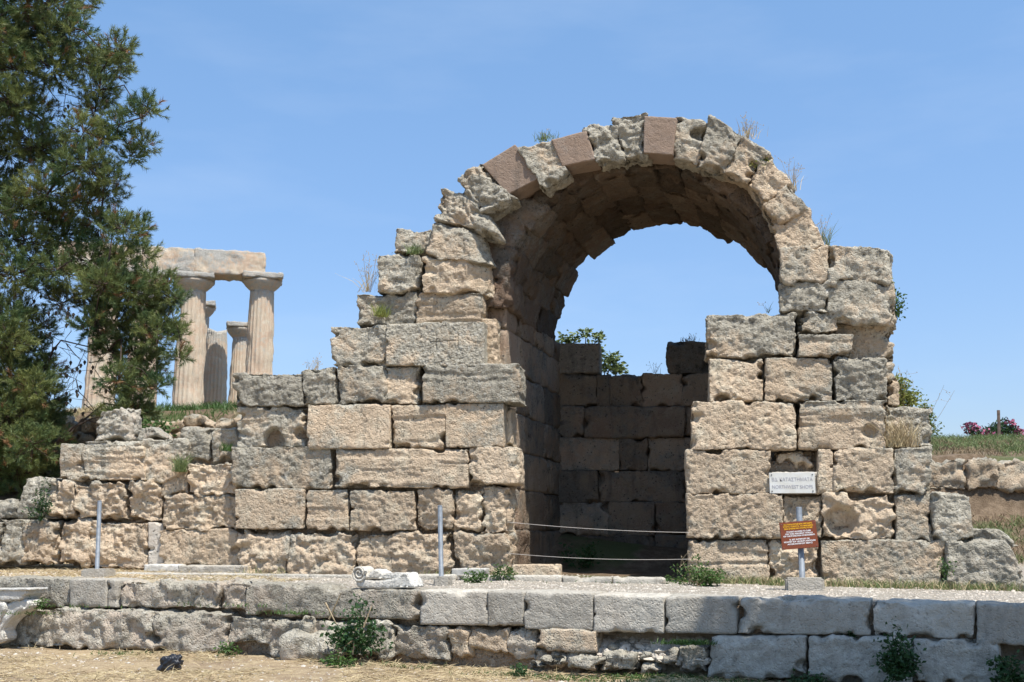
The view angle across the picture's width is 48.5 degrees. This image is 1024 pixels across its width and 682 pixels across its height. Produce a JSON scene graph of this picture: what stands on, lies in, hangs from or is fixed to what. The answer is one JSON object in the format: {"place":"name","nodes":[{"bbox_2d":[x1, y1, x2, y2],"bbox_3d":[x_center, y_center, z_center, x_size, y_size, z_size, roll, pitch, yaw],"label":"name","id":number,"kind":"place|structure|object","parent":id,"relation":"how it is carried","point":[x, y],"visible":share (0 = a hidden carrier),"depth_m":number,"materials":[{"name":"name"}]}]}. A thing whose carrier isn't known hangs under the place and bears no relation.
{"place":"outdoors","nodes":[
{"label":"outdoors","id":0,"kind":"place"},
{"bbox_2d":[62,399,237,421],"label":"hill grass","id":1,"kind":"structure","parent":0,"point":[183,407],"depth_m":23.98,"materials":[{"name":"green plant"}]},
{"bbox_2d":[65,405,237,420],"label":"hill dry grass","id":2,"kind":"structure","parent":0,"point":[80,410],"depth_m":24.30,"materials":[{"name":"plant"}]},
{"bbox_2d":[0,644,918,681],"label":"dry grass","id":3,"kind":"structure","parent":0,"point":[154,673],"depth_m":10.93,"materials":[{"name":"plant"}]},
{"bbox_2d":[0,407,1023,681],"bbox_3d":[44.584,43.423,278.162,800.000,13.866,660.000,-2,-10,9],"label":"ground","id":4,"kind":"structure","parent":0,"point":[988,501],"depth_m":13.00,"materials":[{"name":"beige soil"}]},
{"bbox_2d":[0,587,47,643],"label":"marble fragment","id":5,"kind":"object","parent":4,"relation":"on","point":[22,603],"visible":1,"depth_m":13.48,"materials":[{"name":"white stone"}]},
{"bbox_2d":[0,0,196,499],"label":"pine tree","id":6,"kind":"object","parent":4,"relation":"on","point":[30,411],"visible":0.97,"depth_m":21.26,"materials":[{"name":"green plant"}]},
{"bbox_2d":[81,501,115,577],"bbox_3d":[-5.237,2.539,14.476,0.340,1.008,0.272,-2,-10,9],"label":"metal post","id":7,"kind":"object","parent":4,"relation":"on","point":[96,571],"visible":0.88,"depth_m":14.42,"materials":[{"name":"metal"}]},
{"bbox_2d":[0,426,246,569],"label":"ruined wall","id":8,"kind":"structure","parent":4,"relation":"on","point":[156,509],"depth_m":16.10,"materials":[{"name":"stone"}]},
{"bbox_2d":[0,498,19,520],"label":"boulder","id":9,"kind":"object","parent":8,"relation":"on","point":[9,508],"visible":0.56,"depth_m":16.66,"materials":[{"name":"grey stone"}]},
{"bbox_2d":[20,477,52,520],"bbox_3d":[-6.713,2.251,16.211,0.430,0.630,0.354,-2,-10,9],"label":"plant","id":10,"kind":"object","parent":8,"relation":"on","point":[38,509],"visible":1,"depth_m":16.16,"materials":[{"name":"green plant"}]},
{"bbox_2d":[17,476,71,519],"bbox_3d":[-6.779,2.305,16.682,0.696,0.647,0.646,-2,-10,9],"label":"boulder","id":11,"kind":"object","parent":8,"relation":"on","point":[29,487],"visible":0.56,"depth_m":16.41,"materials":[{"name":"grey stone"}]},
{"bbox_2d":[95,407,141,441],"bbox_3d":[-5.755,1.249,16.672,0.712,0.554,0.530,-2,-10,9],"label":"loose stone","id":12,"kind":"object","parent":8,"relation":"on","point":[122,424],"visible":0.83,"depth_m":16.48,"materials":[{"name":"grey stone"}]},
{"bbox_2d":[135,427,172,440],"bbox_3d":[-5.211,1.365,16.564,0.537,0.247,0.395,-2,-10,9],"label":"loose stone","id":13,"kind":"object","parent":8,"relation":"on","point":[155,433],"visible":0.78,"depth_m":16.42,"materials":[{"name":"grey stone"}]},
{"bbox_2d":[169,451,195,471],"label":"plant","id":14,"kind":"object","parent":8,"relation":"on","point":[180,465],"visible":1,"depth_m":15.96,"materials":[{"name":"green plant"}]},
{"bbox_2d":[219,442,232,451],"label":"plant","id":15,"kind":"object","parent":8,"relation":"on","point":[225,448],"visible":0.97,"depth_m":15.89,"materials":[{"name":"green plant"}]},
{"bbox_2d":[53,414,241,444],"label":"rubble bank wall","id":16,"kind":"structure","parent":4,"relation":"on","point":[82,435],"depth_m":22.79,"materials":[{"name":"stone"}]},
{"bbox_2d":[0,563,312,581],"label":"terrace dry grass","id":17,"kind":"structure","parent":4,"relation":"on","point":[72,574],"depth_m":14.72,"materials":[{"name":"plant"}]},
{"bbox_2d":[142,414,178,436],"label":"plant","id":18,"kind":"object","parent":4,"relation":"on","point":[164,428],"visible":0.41,"depth_m":19.15,"materials":[{"name":"green plant"}]},
{"bbox_2d":[144,564,184,571],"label":"stone slab","id":19,"kind":"structure","parent":4,"relation":"on","point":[164,567],"depth_m":15.60,"materials":[{"name":"white stone"}]},
{"bbox_2d":[55,241,283,409],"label":"ancient temple","id":20,"kind":"structure","parent":4,"relation":"on","point":[204,377],"depth_m":63.67,"materials":[{"name":"stone"}]},
{"bbox_2d":[157,654,183,672],"bbox_3d":[-3.354,3.167,11.179,0.245,0.188,0.167,-2,-10,9],"label":"plastic bag","id":21,"kind":"object","parent":4,"relation":"on","point":[175,661],"visible":0.86,"depth_m":11.12,"materials":[{"name":"black plastic"}]},
{"bbox_2d":[178,565,247,572],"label":"stone slab","id":22,"kind":"structure","parent":4,"relation":"on","point":[212,568],"depth_m":15.39,"materials":[{"name":"grey stone"}]},
{"bbox_2d":[213,640,242,657],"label":"weed","id":23,"kind":"object","parent":4,"relation":"on","point":[224,648],"visible":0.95,"depth_m":12.45,"materials":[{"name":"green plant"}]},
{"bbox_2d":[319,647,357,667],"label":"weed","id":24,"kind":"object","parent":4,"relation":"on","point":[334,663],"visible":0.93,"depth_m":11.48,"materials":[{"name":"green plant"}]},
{"bbox_2d":[0,647,707,681],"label":"pebbles","id":25,"kind":"object","parent":4,"relation":"on","point":[81,661],"visible":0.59,"depth_m":11.53,"materials":[{"name":"beige gravel"}]},
{"bbox_2d":[319,593,393,657],"bbox_3d":[-1.597,2.959,11.838,0.778,0.670,0.547,-2,-10,9],"label":"weed","id":26,"kind":"object","parent":4,"relation":"on","point":[345,640],"visible":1,"depth_m":11.76,"materials":[{"name":"green plant"}]},
{"bbox_2d":[116,572,665,583],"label":"kerb","id":27,"kind":"structure","parent":4,"relation":"on","point":[601,579],"depth_m":14.27,"materials":[{"name":"grey stone"}]},
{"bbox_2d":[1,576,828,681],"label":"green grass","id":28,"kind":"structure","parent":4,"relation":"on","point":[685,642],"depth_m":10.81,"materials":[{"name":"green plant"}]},
{"bbox_2d":[433,505,452,585],"bbox_3d":[-0.795,2.391,13.182,0.200,0.966,0.160,-2,-10,9],"label":"metal post","id":29,"kind":"object","parent":4,"relation":"on","point":[441,579],"visible":0.88,"depth_m":13.14,"materials":[{"name":"metal"}]},
{"bbox_2d":[452,568,489,578],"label":"stone slab","id":30,"kind":"structure","parent":4,"relation":"on","point":[458,571],"depth_m":14.64,"materials":[{"name":"stone"}]},
{"bbox_2d":[461,568,492,582],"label":"weed","id":31,"kind":"object","parent":4,"relation":"on","point":[474,578],"visible":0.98,"depth_m":13.61,"materials":[{"name":"green plant"}]},
{"bbox_2d":[489,560,517,580],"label":"weed","id":32,"kind":"object","parent":4,"relation":"on","point":[509,574],"visible":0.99,"depth_m":14.28,"materials":[{"name":"green plant"}]},
{"bbox_2d":[0,575,1023,681],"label":"stone wall","id":33,"kind":"structure","parent":4,"relation":"on","point":[760,637],"depth_m":11.57,"materials":[{"name":"grey stone"}]},
{"bbox_2d":[28,596,50,609],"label":"weed","id":34,"kind":"object","parent":33,"relation":"on","point":[42,603],"visible":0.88,"depth_m":13.52,"materials":[{"name":"green plant"}]},
{"bbox_2d":[352,566,423,588],"bbox_3d":[-1.354,2.592,12.460,0.738,0.243,0.317,-4,-11,22],"label":"marble fragment","id":35,"kind":"object","parent":33,"relation":"on","point":[370,577],"visible":0.98,"depth_m":12.37,"materials":[{"name":"white stone"}]},
{"bbox_2d":[841,630,857,637],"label":"weed","id":36,"kind":"object","parent":33,"relation":"on","point":[852,635],"visible":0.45,"depth_m":10.41,"materials":[{"name":"green plant"}]},
{"bbox_2d":[0,567,1023,602],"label":"gravel","id":37,"kind":"structure","parent":4,"relation":"on","point":[762,593],"depth_m":12.96,"materials":[{"name":"grey gravel"}]},
{"bbox_2d":[509,660,532,678],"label":"weed","id":38,"kind":"object","parent":4,"relation":"on","point":[520,671],"visible":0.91,"depth_m":10.82,"materials":[{"name":"green plant"}]},
{"bbox_2d":[36,562,1023,591],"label":"wall foot grass","id":39,"kind":"structure","parent":4,"relation":"on","point":[971,587],"depth_m":13.94,"materials":[{"name":"green plant"}]},
{"bbox_2d":[512,564,561,574],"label":"stone slab","id":40,"kind":"structure","parent":4,"relation":"on","point":[537,569],"depth_m":14.90,"materials":[{"name":"stone"}]},
{"bbox_2d":[530,660,546,671],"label":"flat stone","id":41,"kind":"object","parent":4,"relation":"on","point":[537,665],"visible":1,"depth_m":11.22,"materials":[{"name":"grey stone"}]},
{"bbox_2d":[539,655,565,665],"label":"flat stone","id":42,"kind":"object","parent":4,"relation":"on","point":[550,660],"visible":1,"depth_m":11.18,"materials":[{"name":"grey stone"}]},
{"bbox_2d":[558,540,609,569],"bbox_3d":[1.029,3.244,17.272,0.760,0.435,0.557,-8,-13,40],"label":"weed","id":43,"kind":"object","parent":4,"relation":"on","point":[588,553],"visible":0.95,"depth_m":17.21,"materials":[{"name":"green plant"}]},
{"bbox_2d":[568,654,605,669],"bbox_3d":[0.731,3.093,10.985,0.344,0.138,0.247,-4,-11,22],"label":"flat stone","id":44,"kind":"object","parent":4,"relation":"on","point":[586,661],"visible":1,"depth_m":10.91,"materials":[{"name":"grey stone"}]},
{"bbox_2d":[556,327,628,375],"bbox_3d":[1.373,1.431,20.309,1.470,3.418,0.719,-2,-10,9],"label":"shrub","id":45,"kind":"object","parent":4,"relation":"on","point":[615,368],"visible":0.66,"depth_m":20.44,"materials":[{"name":"green plant"}]},
{"bbox_2d":[231,112,973,588],"bbox_3d":[1.227,0.446,17.315,9.792,6.638,4.353,-2,-10,9],"label":"vaulted ruin","id":46,"kind":"object","parent":4,"relation":"on","point":[471,396],"visible":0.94,"depth_m":15.51,"materials":[{"name":"stone"}]},
{"bbox_2d":[305,353,321,369],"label":"plant","id":47,"kind":"object","parent":46,"relation":"on","point":[317,364],"visible":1,"depth_m":15.99,"materials":[{"name":"plant"}]},
{"bbox_2d":[335,251,378,292],"bbox_3d":[-2.068,-0.989,16.211,0.925,0.587,0.578,-2,-10,9],"label":"plant","id":48,"kind":"object","parent":46,"relation":"on","point":[367,286],"visible":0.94,"depth_m":16.20,"materials":[{"name":"plant"}]},
{"bbox_2d":[369,303,393,317],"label":"plant","id":49,"kind":"object","parent":46,"relation":"on","point":[381,312],"visible":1,"depth_m":15.78,"materials":[{"name":"green plant"}]},
{"bbox_2d":[403,242,423,254],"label":"plant","id":50,"kind":"object","parent":46,"relation":"on","point":[414,250],"visible":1,"depth_m":15.88,"materials":[{"name":"green plant"}]},
{"bbox_2d":[532,129,558,141],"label":"plant","id":51,"kind":"object","parent":46,"relation":"on","point":[544,138],"visible":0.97,"depth_m":16.08,"materials":[{"name":"green plant"}]},
{"bbox_2d":[508,553,683,559],"bbox_3d":[1.106,2.779,14.666,2.356,0.082,0.008,-2,-10,11],"label":"wire","id":52,"kind":"object","parent":46,"relation":"attached to","point":[609,559],"visible":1,"depth_m":14.60,"materials":[{"name":"metal"}]},
{"bbox_2d":[510,522,689,532],"bbox_3d":[1.111,2.411,14.730,2.365,0.144,0.008,-2,-10,11],"label":"wire","id":53,"kind":"object","parent":46,"relation":"attached to","point":[602,529],"visible":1,"depth_m":14.71,"materials":[{"name":"metal"}]},
{"bbox_2d":[646,361,660,373],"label":"plant","id":54,"kind":"object","parent":46,"relation":"on","point":[655,367],"visible":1,"depth_m":18.98,"materials":[{"name":"green plant"}]},
{"bbox_2d":[682,333,699,341],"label":"plant","id":55,"kind":"object","parent":46,"relation":"on","point":[688,338],"visible":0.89,"depth_m":18.95,"materials":[{"name":"green plant"}]},
{"bbox_2d":[735,112,767,138],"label":"plant","id":56,"kind":"object","parent":46,"relation":"on","point":[748,133],"visible":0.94,"depth_m":15.66,"materials":[{"name":"plant"}]},
{"bbox_2d":[749,157,773,169],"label":"plant","id":57,"kind":"object","parent":46,"relation":"on","point":[757,165],"visible":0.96,"depth_m":15.36,"materials":[{"name":"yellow plant"}]},
{"bbox_2d":[775,156,805,190],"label":"plant","id":58,"kind":"object","parent":46,"relation":"on","point":[794,175],"visible":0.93,"depth_m":15.46,"materials":[{"name":"plant"}]},
{"bbox_2d":[769,472,814,492],"bbox_3d":[3.567,1.807,14.487,0.566,0.262,0.031,-2,-10,9],"label":"name plate","id":59,"kind":"object","parent":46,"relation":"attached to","point":[800,482],"visible":1,"depth_m":14.48,"materials":[{"name":"white plastic"}]},
{"bbox_2d":[815,213,837,244],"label":"plant","id":60,"kind":"object","parent":46,"relation":"on","point":[824,240],"visible":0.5,"depth_m":15.26,"materials":[{"name":"green plant"}]},
{"bbox_2d":[864,405,930,447],"bbox_3d":[4.929,1.077,14.578,0.883,0.574,0.811,-7,-12,35],"label":"plant","id":61,"kind":"object","parent":46,"relation":"on","point":[905,439],"visible":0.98,"depth_m":14.49,"materials":[{"name":"plant"}]},
{"bbox_2d":[892,278,907,320],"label":"plant","id":62,"kind":"object","parent":46,"relation":"on","point":[897,314],"visible":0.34,"depth_m":15.04,"materials":[{"name":"green plant"}]},
{"bbox_2d":[895,366,922,406],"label":"plant","id":63,"kind":"object","parent":46,"relation":"on","point":[907,398],"visible":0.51,"depth_m":15.16,"materials":[{"name":"green plant"}]},
{"bbox_2d":[912,380,954,435],"bbox_3d":[5.628,0.907,15.610,0.876,0.880,0.428,-6,-11,30],"label":"plant","id":64,"kind":"object","parent":46,"relation":"on","point":[925,405],"visible":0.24,"depth_m":15.52,"materials":[{"name":"green plant"}]},
{"bbox_2d":[598,631,616,634],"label":"rubble stone","id":65,"kind":"object","parent":4,"relation":"on","point":[611,633],"visible":0.44,"depth_m":11.36,"materials":[{"name":"stone"}]},
{"bbox_2d":[600,648,640,670],"bbox_3d":[1.060,3.117,11.097,0.376,0.225,0.285,-4,-11,22],"label":"rubble stone","id":66,"kind":"object","parent":4,"relation":"on","point":[617,659],"visible":0.99,"depth_m":11.01,"materials":[{"name":"grey stone"}]},
{"bbox_2d":[608,638,633,650],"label":"rubble stone","id":67,"kind":"object","parent":4,"relation":"on","point":[612,646],"visible":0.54,"depth_m":11.23,"materials":[{"name":"grey stone"}]},
{"bbox_2d":[640,651,652,661],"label":"rubble stone","id":68,"kind":"object","parent":4,"relation":"on","point":[645,654],"visible":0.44,"depth_m":11.01,"materials":[{"name":"grey stone"}]},
{"bbox_2d":[640,661,666,674],"bbox_3d":[1.377,3.174,11.070,0.214,0.156,0.300,-4,-11,23],"label":"rubble stone","id":69,"kind":"object","parent":4,"relation":"on","point":[652,667],"visible":0.86,"depth_m":10.99,"materials":[{"name":"grey stone"}]},
{"bbox_2d":[596,635,711,666],"bbox_3d":[1.388,3.015,11.181,1.287,0.313,0.525,-4,-10,19],"label":"rubble fill","id":70,"kind":"object","parent":4,"relation":"on","point":[659,650],"visible":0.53,"depth_m":11.13,"materials":[{"name":"grey stone"}]},
{"bbox_2d":[663,646,679,666],"bbox_3d":[1.563,3.059,11.022,0.172,0.216,0.316,-3,-10,19],"label":"rubble stone","id":71,"kind":"object","parent":4,"relation":"on","point":[672,656],"visible":0.77,"depth_m":10.89,"materials":[{"name":"grey stone"}]},
{"bbox_2d":[665,575,684,582],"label":"weed","id":72,"kind":"object","parent":4,"relation":"on","point":[668,578],"visible":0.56,"depth_m":14.51,"materials":[{"name":"green plant"}]},
{"bbox_2d":[679,642,710,672],"bbox_3d":[1.762,3.038,10.905,0.325,0.290,0.283,-4,-11,23],"label":"rubble stone","id":73,"kind":"object","parent":4,"relation":"on","point":[689,654],"visible":0.78,"depth_m":10.81,"materials":[{"name":"grey stone"}]},
{"bbox_2d":[665,542,726,586],"bbox_3d":[2.214,2.711,13.730,0.735,0.557,0.530,-2,-10,9],"label":"weed","id":74,"kind":"object","parent":4,"relation":"on","point":[701,579],"visible":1,"depth_m":13.65,"materials":[{"name":"green plant"}]},
{"bbox_2d":[779,507,824,590],"bbox_3d":[3.293,2.376,12.986,0.472,0.955,0.240,-2,-10,9],"label":"sign post","id":75,"kind":"object","parent":4,"relation":"on","point":[799,534],"visible":1,"depth_m":12.93,"materials":[{"name":"metal"}]},
{"bbox_2d":[777,668,826,681],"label":"weed","id":76,"kind":"object","parent":4,"relation":"on","point":[808,679],"visible":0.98,"depth_m":10.23,"materials":[{"name":"green plant"}]},
{"bbox_2d":[871,616,926,681],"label":"weed","id":77,"kind":"object","parent":4,"relation":"on","point":[896,666],"visible":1,"depth_m":9.86,"materials":[{"name":"green plant"}]},
{"bbox_2d":[936,557,956,579],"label":"weed","id":78,"kind":"object","parent":4,"relation":"on","point":[944,570],"visible":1,"depth_m":13.12,"materials":[{"name":"green plant"}]},
{"bbox_2d":[929,456,1023,492],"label":"retaining wall","id":79,"kind":"structure","parent":4,"relation":"on","point":[1005,476],"depth_m":22.00,"materials":[{"name":"stone"}]},
{"bbox_2d":[931,431,1023,561],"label":"bank grass","id":80,"kind":"structure","parent":4,"relation":"on","point":[989,438],"depth_m":24.81,"materials":[{"name":"green plant"}]},
{"bbox_2d":[941,539,1023,590],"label":"fallen block","id":81,"kind":"object","parent":4,"relation":"on","point":[984,560],"depth_m":13.93,"materials":[{"name":"grey stone"}]},
{"bbox_2d":[961,417,1023,435],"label":"oleander bush","id":82,"kind":"object","parent":4,"relation":"on","point":[1009,429],"visible":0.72,"depth_m":32.32,"materials":[{"name":"pink plant"}]},
{"bbox_2d":[973,528,1017,546],"bbox_3d":[6.345,2.616,15.177,0.641,0.263,0.612,-2,-10,9],"label":"fallen block","id":83,"kind":"object","parent":4,"relation":"on","point":[989,534],"depth_m":14.92,"materials":[{"name":"grey stone"}]},
{"bbox_2d":[997,410,1000,434],"bbox_3d":[12.646,2.280,29.545,0.112,0.972,0.083,2,-10,-13],"label":"metal pole","id":84,"kind":"object","parent":4,"relation":"on","point":[998,422],"visible":0.62,"depth_m":29.55,"materials":[{"name":"brown metal"}]},
{"bbox_2d":[986,649,1023,681],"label":"weed","id":85,"kind":"object","parent":4,"relation":"on","point":[1002,669],"visible":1,"depth_m":9.61,"materials":[{"name":"green plant"}]},
{"bbox_2d":[0,0,1023,437],"label":"sky","id":86,"kind":"structure","parent":0,"point":[301,134],"materials":[{"name":"blue"}]},
{"bbox_2d":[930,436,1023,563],"bbox_3d":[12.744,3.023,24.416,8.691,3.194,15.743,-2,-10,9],"label":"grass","id":87,"kind":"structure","parent":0,"point":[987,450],"depth_m":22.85,"materials":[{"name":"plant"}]}
]}

